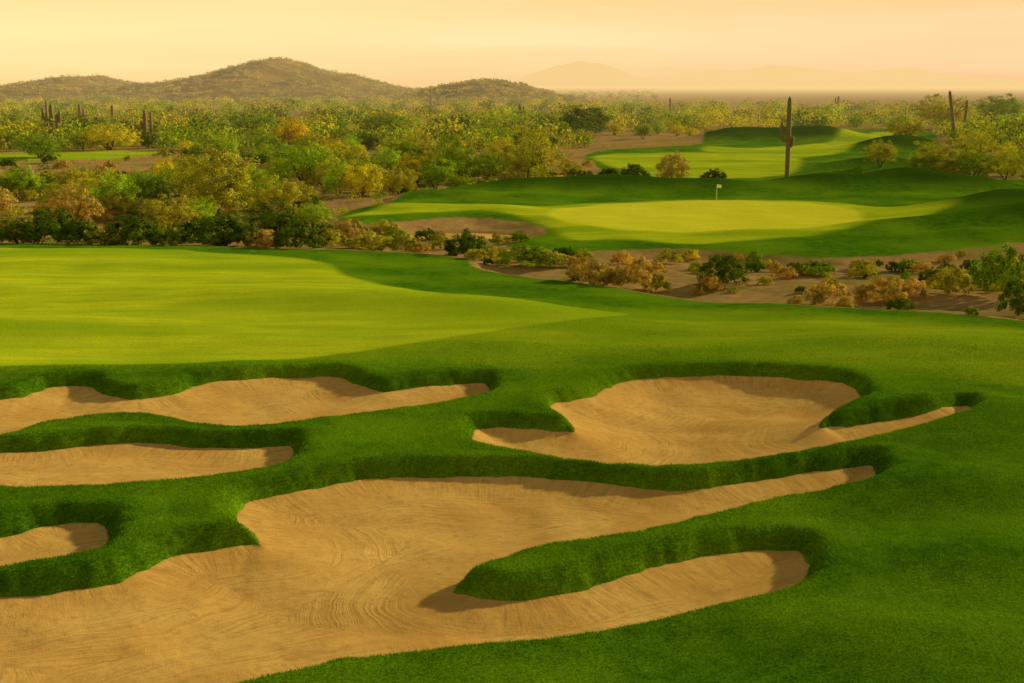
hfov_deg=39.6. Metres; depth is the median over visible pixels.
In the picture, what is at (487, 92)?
hill
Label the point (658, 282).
desert bush
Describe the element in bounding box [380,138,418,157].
desert tree
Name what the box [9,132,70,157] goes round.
desert tree
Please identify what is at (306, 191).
desert tree
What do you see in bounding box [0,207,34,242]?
desert tree
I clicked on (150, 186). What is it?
desert tree
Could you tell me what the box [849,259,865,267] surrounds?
desert bush
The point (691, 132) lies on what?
desert tree
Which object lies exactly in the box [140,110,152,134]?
saguaro cactus
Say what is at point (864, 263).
desert bush
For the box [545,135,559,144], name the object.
desert tree
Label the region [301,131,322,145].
desert tree
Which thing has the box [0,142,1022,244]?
desert undergrowth
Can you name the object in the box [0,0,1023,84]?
sky
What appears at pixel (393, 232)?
desert bush
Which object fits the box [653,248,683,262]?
desert bush
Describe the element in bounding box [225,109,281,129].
desert tree
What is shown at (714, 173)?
desert bush
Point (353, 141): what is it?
desert tree
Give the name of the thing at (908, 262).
desert bush
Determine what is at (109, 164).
desert bush
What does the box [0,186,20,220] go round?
desert tree
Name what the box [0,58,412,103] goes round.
hill
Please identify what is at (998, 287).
desert bush
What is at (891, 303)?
desert bush
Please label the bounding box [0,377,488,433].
sand bunker
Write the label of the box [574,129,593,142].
desert tree
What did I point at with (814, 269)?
desert bush
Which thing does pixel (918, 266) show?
desert bush
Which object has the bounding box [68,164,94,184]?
desert tree
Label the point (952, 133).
desert tree
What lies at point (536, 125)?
desert tree
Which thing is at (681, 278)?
ground
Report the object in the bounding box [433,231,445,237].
desert bush
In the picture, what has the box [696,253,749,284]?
desert bush
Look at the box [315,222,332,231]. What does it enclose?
desert bush
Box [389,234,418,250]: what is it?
desert bush
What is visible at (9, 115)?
desert tree
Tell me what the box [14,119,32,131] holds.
desert tree
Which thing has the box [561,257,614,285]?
desert bush
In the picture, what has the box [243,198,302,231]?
desert tree
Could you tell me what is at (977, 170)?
desert tree
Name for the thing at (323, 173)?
desert tree
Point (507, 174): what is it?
desert bush
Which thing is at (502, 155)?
desert tree
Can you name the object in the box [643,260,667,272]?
desert bush
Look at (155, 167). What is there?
desert tree
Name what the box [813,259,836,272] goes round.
desert bush
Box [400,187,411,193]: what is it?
desert bush
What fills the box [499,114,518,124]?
desert tree
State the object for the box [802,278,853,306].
desert bush
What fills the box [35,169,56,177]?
desert bush
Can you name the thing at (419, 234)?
desert bush
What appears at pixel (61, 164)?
desert bush
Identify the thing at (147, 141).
desert tree
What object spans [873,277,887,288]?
desert bush
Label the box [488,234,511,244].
desert bush
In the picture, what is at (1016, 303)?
desert bush
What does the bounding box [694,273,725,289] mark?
desert bush
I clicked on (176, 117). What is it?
desert tree
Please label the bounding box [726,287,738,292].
desert bush
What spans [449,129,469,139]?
desert tree
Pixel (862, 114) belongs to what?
desert tree
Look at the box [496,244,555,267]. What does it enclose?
desert bush
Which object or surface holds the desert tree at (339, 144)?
on the ground at (681, 278)
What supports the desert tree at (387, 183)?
on the ground at (681, 278)
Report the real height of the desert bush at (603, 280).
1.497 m
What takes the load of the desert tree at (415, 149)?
on the ground at (681, 278)
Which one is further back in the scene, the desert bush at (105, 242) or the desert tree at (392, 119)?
the desert tree at (392, 119)
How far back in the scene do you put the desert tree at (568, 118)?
379.23 m
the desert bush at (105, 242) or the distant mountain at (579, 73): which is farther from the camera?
the distant mountain at (579, 73)
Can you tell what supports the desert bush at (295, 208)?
on the ground at (681, 278)
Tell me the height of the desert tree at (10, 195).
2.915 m
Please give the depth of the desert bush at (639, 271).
101.56 m
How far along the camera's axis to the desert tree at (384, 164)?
230.64 m
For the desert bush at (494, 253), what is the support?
on the ground at (681, 278)
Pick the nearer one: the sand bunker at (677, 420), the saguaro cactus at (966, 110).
the sand bunker at (677, 420)
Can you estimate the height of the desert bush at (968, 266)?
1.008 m
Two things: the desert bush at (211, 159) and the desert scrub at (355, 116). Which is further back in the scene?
the desert scrub at (355, 116)
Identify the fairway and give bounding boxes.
[0,128,961,366]
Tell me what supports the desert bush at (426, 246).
on the ground at (681, 278)
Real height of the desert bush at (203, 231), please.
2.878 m
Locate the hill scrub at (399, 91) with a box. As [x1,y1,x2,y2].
[0,56,586,104]
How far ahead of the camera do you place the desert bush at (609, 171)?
205.70 m
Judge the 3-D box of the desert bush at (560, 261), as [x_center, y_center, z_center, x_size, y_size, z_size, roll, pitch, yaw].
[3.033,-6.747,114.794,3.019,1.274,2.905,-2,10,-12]
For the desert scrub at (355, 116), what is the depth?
467.60 m
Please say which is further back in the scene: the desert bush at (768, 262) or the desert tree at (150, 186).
the desert tree at (150, 186)
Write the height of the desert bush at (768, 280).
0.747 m
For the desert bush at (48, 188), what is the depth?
181.26 m
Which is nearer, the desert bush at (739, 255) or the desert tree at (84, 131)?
the desert bush at (739, 255)
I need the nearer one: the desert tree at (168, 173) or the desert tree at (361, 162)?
the desert tree at (168, 173)
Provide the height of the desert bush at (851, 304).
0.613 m
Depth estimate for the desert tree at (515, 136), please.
307.60 m
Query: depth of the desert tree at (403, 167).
206.50 m
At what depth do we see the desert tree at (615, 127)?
402.50 m
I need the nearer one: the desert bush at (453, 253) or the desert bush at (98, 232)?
the desert bush at (453, 253)
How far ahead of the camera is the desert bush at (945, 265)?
108.53 m
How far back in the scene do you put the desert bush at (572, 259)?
114.85 m
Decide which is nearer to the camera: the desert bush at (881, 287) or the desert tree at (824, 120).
the desert bush at (881, 287)
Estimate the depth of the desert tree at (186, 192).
176.39 m
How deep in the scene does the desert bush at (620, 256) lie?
116.72 m
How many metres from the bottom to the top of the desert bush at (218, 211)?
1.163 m
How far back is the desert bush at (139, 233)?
126.35 m
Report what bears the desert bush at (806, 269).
on the ground at (681, 278)
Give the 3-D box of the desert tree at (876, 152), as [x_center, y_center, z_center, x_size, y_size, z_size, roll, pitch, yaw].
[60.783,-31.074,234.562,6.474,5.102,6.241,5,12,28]
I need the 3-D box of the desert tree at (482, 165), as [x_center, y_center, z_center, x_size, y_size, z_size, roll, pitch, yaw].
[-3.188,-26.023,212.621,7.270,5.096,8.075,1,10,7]
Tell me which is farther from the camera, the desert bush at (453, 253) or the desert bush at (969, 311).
the desert bush at (453, 253)
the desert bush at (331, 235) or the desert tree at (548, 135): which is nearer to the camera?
the desert bush at (331, 235)
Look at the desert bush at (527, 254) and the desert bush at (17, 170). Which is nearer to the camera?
the desert bush at (527, 254)
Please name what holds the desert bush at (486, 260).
on the ground at (681, 278)
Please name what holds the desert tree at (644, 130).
on the ground at (681, 278)
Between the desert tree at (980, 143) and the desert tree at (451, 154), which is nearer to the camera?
the desert tree at (451, 154)
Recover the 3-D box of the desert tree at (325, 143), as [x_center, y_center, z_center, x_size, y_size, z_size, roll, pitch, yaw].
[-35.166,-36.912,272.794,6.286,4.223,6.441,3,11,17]
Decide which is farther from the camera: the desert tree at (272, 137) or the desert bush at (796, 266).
the desert tree at (272, 137)
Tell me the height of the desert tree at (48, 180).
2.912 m
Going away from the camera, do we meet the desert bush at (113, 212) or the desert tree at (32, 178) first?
the desert bush at (113, 212)
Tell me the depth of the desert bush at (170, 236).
126.65 m
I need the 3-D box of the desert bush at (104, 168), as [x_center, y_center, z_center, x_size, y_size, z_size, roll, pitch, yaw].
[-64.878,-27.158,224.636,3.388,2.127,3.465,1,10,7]
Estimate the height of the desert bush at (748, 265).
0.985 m
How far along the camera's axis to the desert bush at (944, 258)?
117.24 m
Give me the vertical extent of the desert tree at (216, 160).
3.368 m
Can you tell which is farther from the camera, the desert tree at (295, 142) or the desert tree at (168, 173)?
the desert tree at (295, 142)
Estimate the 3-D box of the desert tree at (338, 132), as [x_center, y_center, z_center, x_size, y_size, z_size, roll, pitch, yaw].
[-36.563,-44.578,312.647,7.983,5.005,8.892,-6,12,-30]
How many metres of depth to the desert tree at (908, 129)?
311.29 m
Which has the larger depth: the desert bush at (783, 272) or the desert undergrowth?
the desert undergrowth
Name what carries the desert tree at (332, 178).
on the ground at (681, 278)
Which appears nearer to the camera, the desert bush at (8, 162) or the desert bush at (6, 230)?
the desert bush at (6, 230)
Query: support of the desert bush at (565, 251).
on the ground at (681, 278)
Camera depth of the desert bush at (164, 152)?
274.79 m
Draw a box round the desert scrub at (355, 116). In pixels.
[0,93,1023,150]
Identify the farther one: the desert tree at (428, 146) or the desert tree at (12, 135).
the desert tree at (12, 135)
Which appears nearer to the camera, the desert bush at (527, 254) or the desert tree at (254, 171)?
the desert bush at (527, 254)
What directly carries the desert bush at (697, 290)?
on the ground at (681, 278)
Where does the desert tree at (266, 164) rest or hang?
on the ground at (681, 278)
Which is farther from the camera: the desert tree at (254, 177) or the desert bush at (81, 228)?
the desert tree at (254, 177)
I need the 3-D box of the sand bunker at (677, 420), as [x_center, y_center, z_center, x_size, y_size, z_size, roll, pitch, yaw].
[8.011,3.532,62.414,22.784,1.631,17.244,-7,12,-33]
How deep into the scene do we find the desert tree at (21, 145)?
300.34 m
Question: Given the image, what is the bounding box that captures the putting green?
[548,200,862,232]
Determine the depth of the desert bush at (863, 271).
108.53 m
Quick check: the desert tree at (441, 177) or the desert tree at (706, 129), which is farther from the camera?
the desert tree at (706, 129)
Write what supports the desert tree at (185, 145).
on the ground at (681, 278)
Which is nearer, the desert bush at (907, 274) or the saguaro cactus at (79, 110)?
the desert bush at (907, 274)
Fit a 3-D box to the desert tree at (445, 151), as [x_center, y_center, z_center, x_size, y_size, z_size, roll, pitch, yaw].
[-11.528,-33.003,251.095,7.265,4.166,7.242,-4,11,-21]
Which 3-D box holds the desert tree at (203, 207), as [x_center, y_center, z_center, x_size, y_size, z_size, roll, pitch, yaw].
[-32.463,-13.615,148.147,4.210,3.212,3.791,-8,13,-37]
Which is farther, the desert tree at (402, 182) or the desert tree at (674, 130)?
the desert tree at (674, 130)
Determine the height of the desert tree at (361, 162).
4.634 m
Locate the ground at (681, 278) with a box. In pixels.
[0,85,1023,320]
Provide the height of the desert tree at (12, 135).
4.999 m
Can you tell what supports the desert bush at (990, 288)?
on the ground at (681, 278)
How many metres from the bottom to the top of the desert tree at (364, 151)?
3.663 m
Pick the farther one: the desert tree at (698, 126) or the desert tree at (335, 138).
the desert tree at (698, 126)
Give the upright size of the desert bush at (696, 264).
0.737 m
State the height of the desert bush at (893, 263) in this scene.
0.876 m
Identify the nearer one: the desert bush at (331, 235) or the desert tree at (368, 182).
the desert bush at (331, 235)
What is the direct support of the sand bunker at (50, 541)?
on the rough grass at (984, 211)
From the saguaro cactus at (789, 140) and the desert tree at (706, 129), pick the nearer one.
the saguaro cactus at (789, 140)
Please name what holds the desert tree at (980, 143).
on the ground at (681, 278)
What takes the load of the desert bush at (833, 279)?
on the ground at (681, 278)
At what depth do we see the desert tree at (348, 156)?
227.66 m
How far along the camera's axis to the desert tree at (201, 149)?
271.30 m
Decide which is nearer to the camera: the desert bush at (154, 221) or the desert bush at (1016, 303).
the desert bush at (1016, 303)
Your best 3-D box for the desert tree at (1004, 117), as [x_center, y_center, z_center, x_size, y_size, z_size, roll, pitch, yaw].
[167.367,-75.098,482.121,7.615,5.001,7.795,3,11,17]
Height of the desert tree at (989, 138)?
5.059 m
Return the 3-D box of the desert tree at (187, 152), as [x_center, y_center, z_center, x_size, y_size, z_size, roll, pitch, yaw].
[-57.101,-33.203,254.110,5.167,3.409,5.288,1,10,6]
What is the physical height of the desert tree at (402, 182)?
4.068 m
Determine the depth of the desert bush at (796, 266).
111.26 m
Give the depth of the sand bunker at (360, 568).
42.23 m
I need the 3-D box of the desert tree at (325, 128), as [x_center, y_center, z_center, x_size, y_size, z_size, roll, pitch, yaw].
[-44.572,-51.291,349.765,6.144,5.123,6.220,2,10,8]
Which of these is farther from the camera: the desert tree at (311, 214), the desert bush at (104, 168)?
the desert bush at (104, 168)
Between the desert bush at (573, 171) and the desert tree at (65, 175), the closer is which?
the desert tree at (65, 175)
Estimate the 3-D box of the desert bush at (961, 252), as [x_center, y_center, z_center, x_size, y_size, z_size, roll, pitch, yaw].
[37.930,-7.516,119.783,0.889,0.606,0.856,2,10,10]
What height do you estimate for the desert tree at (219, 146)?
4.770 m
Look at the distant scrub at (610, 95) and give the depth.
1873.16 m
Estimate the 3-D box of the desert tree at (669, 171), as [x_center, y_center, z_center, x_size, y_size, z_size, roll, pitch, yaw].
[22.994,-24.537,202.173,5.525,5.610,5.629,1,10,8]
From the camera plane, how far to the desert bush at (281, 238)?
123.82 m
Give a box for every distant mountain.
[512,61,686,85]
[660,65,1023,85]
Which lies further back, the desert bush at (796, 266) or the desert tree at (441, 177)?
the desert tree at (441, 177)
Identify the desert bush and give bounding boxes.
[0,157,16,166]
[0,218,37,240]
[9,166,25,176]
[17,205,78,243]
[19,189,38,201]
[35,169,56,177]
[37,181,61,196]
[41,154,57,162]
[53,160,71,167]
[56,219,100,243]
[81,228,128,244]
[88,203,122,220]
[92,163,109,175]
[97,213,162,245]
[102,160,117,169]
[103,236,121,244]
[107,170,129,179]
[124,155,132,160]
[125,202,152,217]
[147,218,166,228]
[150,223,193,245]
[156,148,171,156]
[178,214,245,244]
[204,208,221,216]
[207,153,219,162]
[210,240,227,246]
[224,217,262,245]
[244,229,275,247]
[251,154,269,163]
[271,220,329,248]
[281,205,306,217]
[295,192,319,204]
[312,227,347,246]
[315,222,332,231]
[332,218,369,238]
[344,230,394,250]
[369,219,400,234]
[382,228,409,239]
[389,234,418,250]
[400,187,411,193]
[408,240,432,252]
[413,228,435,239]
[426,234,454,249]
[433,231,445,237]
[443,228,490,255]
[444,251,457,255]
[464,248,489,258]
[475,175,497,183]
[483,246,516,261]
[483,257,492,264]
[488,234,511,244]
[496,173,511,179]
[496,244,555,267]
[509,231,529,241]
[533,250,568,265]
[549,170,565,175]
[552,246,576,258]
[558,157,573,168]
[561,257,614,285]
[566,168,591,175]
[566,256,580,265]
[573,248,594,260]
[582,160,595,165]
[587,268,622,285]
[598,167,618,173]
[609,256,658,284]
[610,250,634,263]
[620,163,649,175]
[641,272,671,292]
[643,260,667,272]
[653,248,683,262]
[679,249,699,259]
[688,262,701,269]
[691,265,706,273]
[691,287,705,293]
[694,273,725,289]
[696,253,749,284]
[699,167,726,178]
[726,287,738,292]
[731,252,743,258]
[745,250,765,266]
[745,259,764,272]
[757,276,773,284]
[762,259,771,267]
[766,260,782,271]
[769,265,797,277]
[784,262,802,271]
[786,295,802,303]
[794,286,807,292]
[798,260,831,275]
[798,265,816,274]
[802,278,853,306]
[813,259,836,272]
[820,272,832,278]
[821,276,839,285]
[837,299,854,307]
[847,264,877,276]
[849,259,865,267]
[852,275,907,303]
[858,261,877,270]
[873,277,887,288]
[874,259,883,265]
[885,260,904,272]
[885,298,914,309]
[898,258,917,269]
[900,271,912,277]
[901,277,929,298]
[909,262,934,271]
[917,269,939,280]
[926,266,976,293]
[936,253,956,262]
[937,262,955,273]
[957,249,967,254]
[959,259,978,270]
[964,307,978,315]
[967,242,1023,290]
[982,280,1000,290]
[985,285,997,291]
[995,278,1023,315]
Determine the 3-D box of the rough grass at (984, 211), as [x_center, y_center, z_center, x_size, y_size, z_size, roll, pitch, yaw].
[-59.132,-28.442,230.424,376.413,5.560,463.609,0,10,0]
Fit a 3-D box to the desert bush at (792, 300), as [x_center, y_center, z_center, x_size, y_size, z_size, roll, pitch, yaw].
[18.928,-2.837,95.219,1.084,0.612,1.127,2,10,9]
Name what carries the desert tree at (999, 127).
on the ground at (681, 278)
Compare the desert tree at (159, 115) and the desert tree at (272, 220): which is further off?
the desert tree at (159, 115)
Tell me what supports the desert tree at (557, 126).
on the ground at (681, 278)
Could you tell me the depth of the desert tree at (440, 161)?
205.73 m
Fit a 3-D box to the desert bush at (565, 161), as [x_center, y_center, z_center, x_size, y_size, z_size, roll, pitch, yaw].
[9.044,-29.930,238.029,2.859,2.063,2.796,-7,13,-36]
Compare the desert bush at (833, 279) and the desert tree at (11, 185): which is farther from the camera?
the desert tree at (11, 185)
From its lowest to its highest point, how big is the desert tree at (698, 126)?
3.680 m
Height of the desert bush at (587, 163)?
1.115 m
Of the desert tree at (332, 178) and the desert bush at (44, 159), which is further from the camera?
the desert bush at (44, 159)
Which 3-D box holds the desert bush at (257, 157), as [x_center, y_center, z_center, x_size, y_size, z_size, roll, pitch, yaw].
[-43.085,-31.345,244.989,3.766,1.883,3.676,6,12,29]
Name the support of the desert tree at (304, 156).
on the ground at (681, 278)
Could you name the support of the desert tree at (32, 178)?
on the ground at (681, 278)
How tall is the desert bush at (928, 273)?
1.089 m
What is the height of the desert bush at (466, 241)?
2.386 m
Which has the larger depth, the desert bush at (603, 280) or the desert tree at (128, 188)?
the desert tree at (128, 188)
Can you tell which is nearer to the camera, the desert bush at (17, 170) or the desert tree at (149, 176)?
the desert tree at (149, 176)
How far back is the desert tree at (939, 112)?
446.61 m
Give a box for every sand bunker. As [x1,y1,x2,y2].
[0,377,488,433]
[0,443,293,486]
[0,466,875,682]
[0,523,108,565]
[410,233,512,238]
[472,375,969,465]
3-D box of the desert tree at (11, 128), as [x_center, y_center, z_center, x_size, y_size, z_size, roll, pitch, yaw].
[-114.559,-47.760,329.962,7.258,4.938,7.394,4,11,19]
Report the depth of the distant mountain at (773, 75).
14069.80 m
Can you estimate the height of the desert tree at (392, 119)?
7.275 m
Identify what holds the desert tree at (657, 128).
on the ground at (681, 278)
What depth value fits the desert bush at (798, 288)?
99.50 m
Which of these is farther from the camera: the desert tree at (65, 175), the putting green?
the desert tree at (65, 175)
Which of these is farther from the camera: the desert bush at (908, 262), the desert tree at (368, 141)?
the desert tree at (368, 141)
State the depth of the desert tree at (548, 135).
317.71 m
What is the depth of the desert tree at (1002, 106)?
499.63 m
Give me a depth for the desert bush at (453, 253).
119.72 m
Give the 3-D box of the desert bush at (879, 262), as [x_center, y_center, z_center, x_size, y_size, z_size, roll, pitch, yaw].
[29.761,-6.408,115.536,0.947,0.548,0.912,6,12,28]
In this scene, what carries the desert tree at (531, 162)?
on the ground at (681, 278)
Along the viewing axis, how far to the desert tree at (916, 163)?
210.78 m
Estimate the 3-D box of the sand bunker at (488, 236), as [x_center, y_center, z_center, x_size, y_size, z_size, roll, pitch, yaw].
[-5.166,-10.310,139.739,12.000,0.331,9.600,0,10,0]
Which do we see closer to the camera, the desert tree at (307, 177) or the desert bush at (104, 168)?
the desert tree at (307, 177)
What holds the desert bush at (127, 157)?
on the ground at (681, 278)
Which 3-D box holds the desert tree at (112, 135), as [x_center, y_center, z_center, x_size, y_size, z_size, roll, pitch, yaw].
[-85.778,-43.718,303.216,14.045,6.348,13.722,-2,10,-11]
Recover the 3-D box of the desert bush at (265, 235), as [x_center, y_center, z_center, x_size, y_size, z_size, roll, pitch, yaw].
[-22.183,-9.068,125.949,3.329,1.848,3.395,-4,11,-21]
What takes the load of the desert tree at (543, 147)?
on the ground at (681, 278)
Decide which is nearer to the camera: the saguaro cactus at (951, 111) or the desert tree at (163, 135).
the desert tree at (163, 135)
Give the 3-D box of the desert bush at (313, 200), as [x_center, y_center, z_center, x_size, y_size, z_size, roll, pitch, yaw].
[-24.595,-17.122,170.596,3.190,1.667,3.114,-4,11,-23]
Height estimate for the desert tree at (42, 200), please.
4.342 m
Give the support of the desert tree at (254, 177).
on the ground at (681, 278)
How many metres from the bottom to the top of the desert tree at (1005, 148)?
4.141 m
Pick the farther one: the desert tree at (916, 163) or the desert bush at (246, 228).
the desert tree at (916, 163)
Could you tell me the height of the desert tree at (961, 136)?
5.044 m
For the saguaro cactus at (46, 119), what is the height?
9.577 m
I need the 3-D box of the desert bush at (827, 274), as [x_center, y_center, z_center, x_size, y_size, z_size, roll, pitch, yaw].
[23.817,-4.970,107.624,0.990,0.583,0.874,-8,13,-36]
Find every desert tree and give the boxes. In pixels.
[0,128,26,148]
[0,164,47,197]
[0,172,40,198]
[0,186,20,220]
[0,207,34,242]
[1,188,17,202]
[5,113,21,122]
[5,127,35,137]
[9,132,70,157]
[13,138,33,150]
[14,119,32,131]
[35,174,57,190]
[35,180,77,211]
[40,182,103,226]
[43,168,87,189]
[67,129,98,149]
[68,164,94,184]
[69,127,93,148]
[73,168,146,218]
[75,122,142,149]
[75,167,132,197]
[96,190,134,218]
[97,115,117,124]
[126,170,155,186]
[128,170,166,198]
[133,175,174,202]
[137,130,158,147]
[137,193,201,228]
[147,155,177,180]
[148,112,167,120]
[150,193,178,211]
[151,162,190,195]
[154,131,172,145]
[161,155,200,167]
[164,115,185,121]
[167,144,259,215]
[177,140,194,150]
[177,146,205,158]
[179,177,215,197]
[183,196,219,219]
[187,144,205,154]
[206,135,238,155]
[207,126,225,137]
[213,152,236,167]
[224,162,270,183]
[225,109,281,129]
[226,181,270,210]
[233,170,276,194]
[236,146,256,161]
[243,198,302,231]
[248,173,301,212]
[249,133,282,149]
[253,143,275,159]
[261,144,301,165]
[262,155,290,173]
[263,139,341,186]
[263,158,297,182]
[265,115,310,144]
[279,180,319,205]
[290,136,314,149]
[293,201,337,227]
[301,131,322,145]
[301,167,321,188]
[311,155,348,189]
[314,138,337,149]
[319,122,340,139]
[319,138,349,155]
[320,163,354,194]
[325,117,349,129]
[327,133,349,143]
[330,127,360,140]
[331,150,358,165]
[332,159,386,197]
[335,155,371,175]
[341,132,364,153]
[341,145,369,162]
[342,145,369,159]
[349,131,385,151]
[358,111,411,132]
[364,169,385,182]
[369,145,410,172]
[378,173,402,190]
[379,166,420,193]
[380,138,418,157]
[392,152,435,181]
[394,146,428,170]
[401,132,437,155]
[403,115,422,124]
[415,154,458,183]
[418,165,449,188]
[425,130,480,178]
[433,143,466,159]
[444,174,479,187]
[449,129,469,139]
[467,150,513,180]
[470,145,519,174]
[480,136,520,157]
[495,125,565,179]
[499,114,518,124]
[511,131,532,143]
[519,138,557,159]
[523,121,550,132]
[531,111,551,121]
[533,127,557,145]
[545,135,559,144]
[550,121,569,138]
[555,104,615,135]
[558,160,586,175]
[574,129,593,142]
[605,118,625,134]
[631,122,652,138]
[649,120,665,133]
[654,150,691,177]
[670,123,685,135]
[683,128,699,135]
[691,120,709,130]
[702,126,715,131]
[723,118,739,126]
[776,114,786,123]
[811,114,829,124]
[847,116,863,127]
[854,113,867,124]
[859,138,898,166]
[882,117,927,136]
[902,154,943,171]
[907,135,985,174]
[912,93,976,128]
[947,127,975,141]
[948,151,1003,177]
[953,130,986,148]
[961,135,996,155]
[967,132,996,150]
[974,93,1023,123]
[977,128,1001,136]
[979,148,1023,179]
[990,141,1016,152]
[992,123,1011,137]
[994,142,1021,156]
[996,114,1016,120]
[998,146,1023,175]
[1002,118,1021,125]
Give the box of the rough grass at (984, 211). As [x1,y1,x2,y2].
[0,125,1023,682]
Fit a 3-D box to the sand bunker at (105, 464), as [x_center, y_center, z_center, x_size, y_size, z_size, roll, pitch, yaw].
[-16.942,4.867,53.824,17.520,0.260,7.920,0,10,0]
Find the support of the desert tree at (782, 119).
on the ground at (681, 278)
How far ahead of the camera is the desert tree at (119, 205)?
153.53 m
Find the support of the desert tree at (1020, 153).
on the ground at (681, 278)
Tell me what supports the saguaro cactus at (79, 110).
on the ground at (681, 278)
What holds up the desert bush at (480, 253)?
on the ground at (681, 278)
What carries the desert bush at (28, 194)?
on the ground at (681, 278)
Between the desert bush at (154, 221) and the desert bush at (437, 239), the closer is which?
the desert bush at (437, 239)
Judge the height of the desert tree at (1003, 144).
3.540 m
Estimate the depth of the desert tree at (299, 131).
310.77 m
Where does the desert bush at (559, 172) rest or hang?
on the ground at (681, 278)
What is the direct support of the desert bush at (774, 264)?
on the ground at (681, 278)
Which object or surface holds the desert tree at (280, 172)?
on the ground at (681, 278)
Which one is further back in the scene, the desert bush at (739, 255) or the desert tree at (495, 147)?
the desert tree at (495, 147)
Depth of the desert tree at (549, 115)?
474.91 m
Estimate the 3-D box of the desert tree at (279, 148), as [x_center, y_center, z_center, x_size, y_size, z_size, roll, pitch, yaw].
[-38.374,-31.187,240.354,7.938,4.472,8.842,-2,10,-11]
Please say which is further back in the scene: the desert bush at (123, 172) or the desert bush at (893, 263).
the desert bush at (123, 172)
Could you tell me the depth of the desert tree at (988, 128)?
325.67 m
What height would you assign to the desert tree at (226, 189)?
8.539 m
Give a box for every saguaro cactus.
[41,104,60,138]
[78,104,84,119]
[111,105,113,119]
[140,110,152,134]
[780,97,793,176]
[949,91,955,139]
[963,100,967,127]
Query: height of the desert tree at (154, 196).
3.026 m
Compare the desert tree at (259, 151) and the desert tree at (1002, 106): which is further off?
the desert tree at (1002, 106)
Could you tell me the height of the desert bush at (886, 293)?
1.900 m
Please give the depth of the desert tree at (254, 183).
165.36 m
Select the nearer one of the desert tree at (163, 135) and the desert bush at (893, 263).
the desert bush at (893, 263)
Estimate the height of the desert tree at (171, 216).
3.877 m
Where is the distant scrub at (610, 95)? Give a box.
[411,87,658,98]
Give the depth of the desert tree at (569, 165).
215.99 m
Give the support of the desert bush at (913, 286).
on the ground at (681, 278)
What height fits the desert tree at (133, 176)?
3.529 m
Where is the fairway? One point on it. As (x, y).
(94, 306)
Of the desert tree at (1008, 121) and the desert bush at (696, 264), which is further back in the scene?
the desert tree at (1008, 121)
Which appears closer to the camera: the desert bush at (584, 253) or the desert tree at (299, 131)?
the desert bush at (584, 253)
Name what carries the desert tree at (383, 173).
on the ground at (681, 278)
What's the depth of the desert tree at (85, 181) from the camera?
174.07 m
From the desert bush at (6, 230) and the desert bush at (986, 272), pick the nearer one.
the desert bush at (986, 272)
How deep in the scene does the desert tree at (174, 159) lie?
217.81 m
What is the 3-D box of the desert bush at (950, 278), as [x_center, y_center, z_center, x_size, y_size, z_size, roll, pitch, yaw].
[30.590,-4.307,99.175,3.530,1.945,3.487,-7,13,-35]
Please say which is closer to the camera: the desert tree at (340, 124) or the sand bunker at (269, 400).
the sand bunker at (269, 400)
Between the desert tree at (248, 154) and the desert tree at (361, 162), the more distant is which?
the desert tree at (248, 154)
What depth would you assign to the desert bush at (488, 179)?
194.35 m
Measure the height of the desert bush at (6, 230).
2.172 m
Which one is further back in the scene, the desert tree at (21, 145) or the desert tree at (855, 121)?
the desert tree at (855, 121)
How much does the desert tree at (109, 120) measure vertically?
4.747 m
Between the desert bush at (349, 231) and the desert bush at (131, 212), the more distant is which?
the desert bush at (131, 212)
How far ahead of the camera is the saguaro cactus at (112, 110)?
490.94 m
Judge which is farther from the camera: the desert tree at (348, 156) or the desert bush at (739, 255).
the desert tree at (348, 156)
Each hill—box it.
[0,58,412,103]
[392,80,590,105]
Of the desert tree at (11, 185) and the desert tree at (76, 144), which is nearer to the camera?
the desert tree at (11, 185)
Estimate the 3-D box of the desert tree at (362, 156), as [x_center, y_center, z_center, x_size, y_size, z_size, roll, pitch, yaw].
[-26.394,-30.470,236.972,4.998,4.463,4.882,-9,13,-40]
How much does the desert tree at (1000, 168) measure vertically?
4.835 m
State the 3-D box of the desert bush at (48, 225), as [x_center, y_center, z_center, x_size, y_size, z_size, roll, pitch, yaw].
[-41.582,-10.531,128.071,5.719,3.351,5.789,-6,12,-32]
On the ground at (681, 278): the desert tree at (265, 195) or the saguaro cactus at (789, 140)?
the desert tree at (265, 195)
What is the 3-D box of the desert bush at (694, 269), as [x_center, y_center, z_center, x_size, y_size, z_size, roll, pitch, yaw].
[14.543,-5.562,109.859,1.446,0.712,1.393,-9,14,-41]
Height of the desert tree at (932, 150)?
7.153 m
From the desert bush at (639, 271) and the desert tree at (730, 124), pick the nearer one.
the desert bush at (639, 271)
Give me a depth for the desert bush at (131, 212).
154.55 m
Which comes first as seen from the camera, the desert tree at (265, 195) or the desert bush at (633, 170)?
the desert tree at (265, 195)
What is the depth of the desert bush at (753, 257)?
114.53 m
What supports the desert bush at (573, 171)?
on the ground at (681, 278)
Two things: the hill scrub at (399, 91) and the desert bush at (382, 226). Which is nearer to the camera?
the desert bush at (382, 226)
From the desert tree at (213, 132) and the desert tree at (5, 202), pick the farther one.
the desert tree at (213, 132)
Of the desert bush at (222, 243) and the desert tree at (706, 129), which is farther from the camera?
the desert tree at (706, 129)
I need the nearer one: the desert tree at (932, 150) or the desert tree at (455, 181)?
the desert tree at (455, 181)
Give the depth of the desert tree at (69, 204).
145.05 m
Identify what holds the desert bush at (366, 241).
on the ground at (681, 278)
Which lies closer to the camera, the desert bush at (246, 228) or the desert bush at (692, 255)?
the desert bush at (692, 255)
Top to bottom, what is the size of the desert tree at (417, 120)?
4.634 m

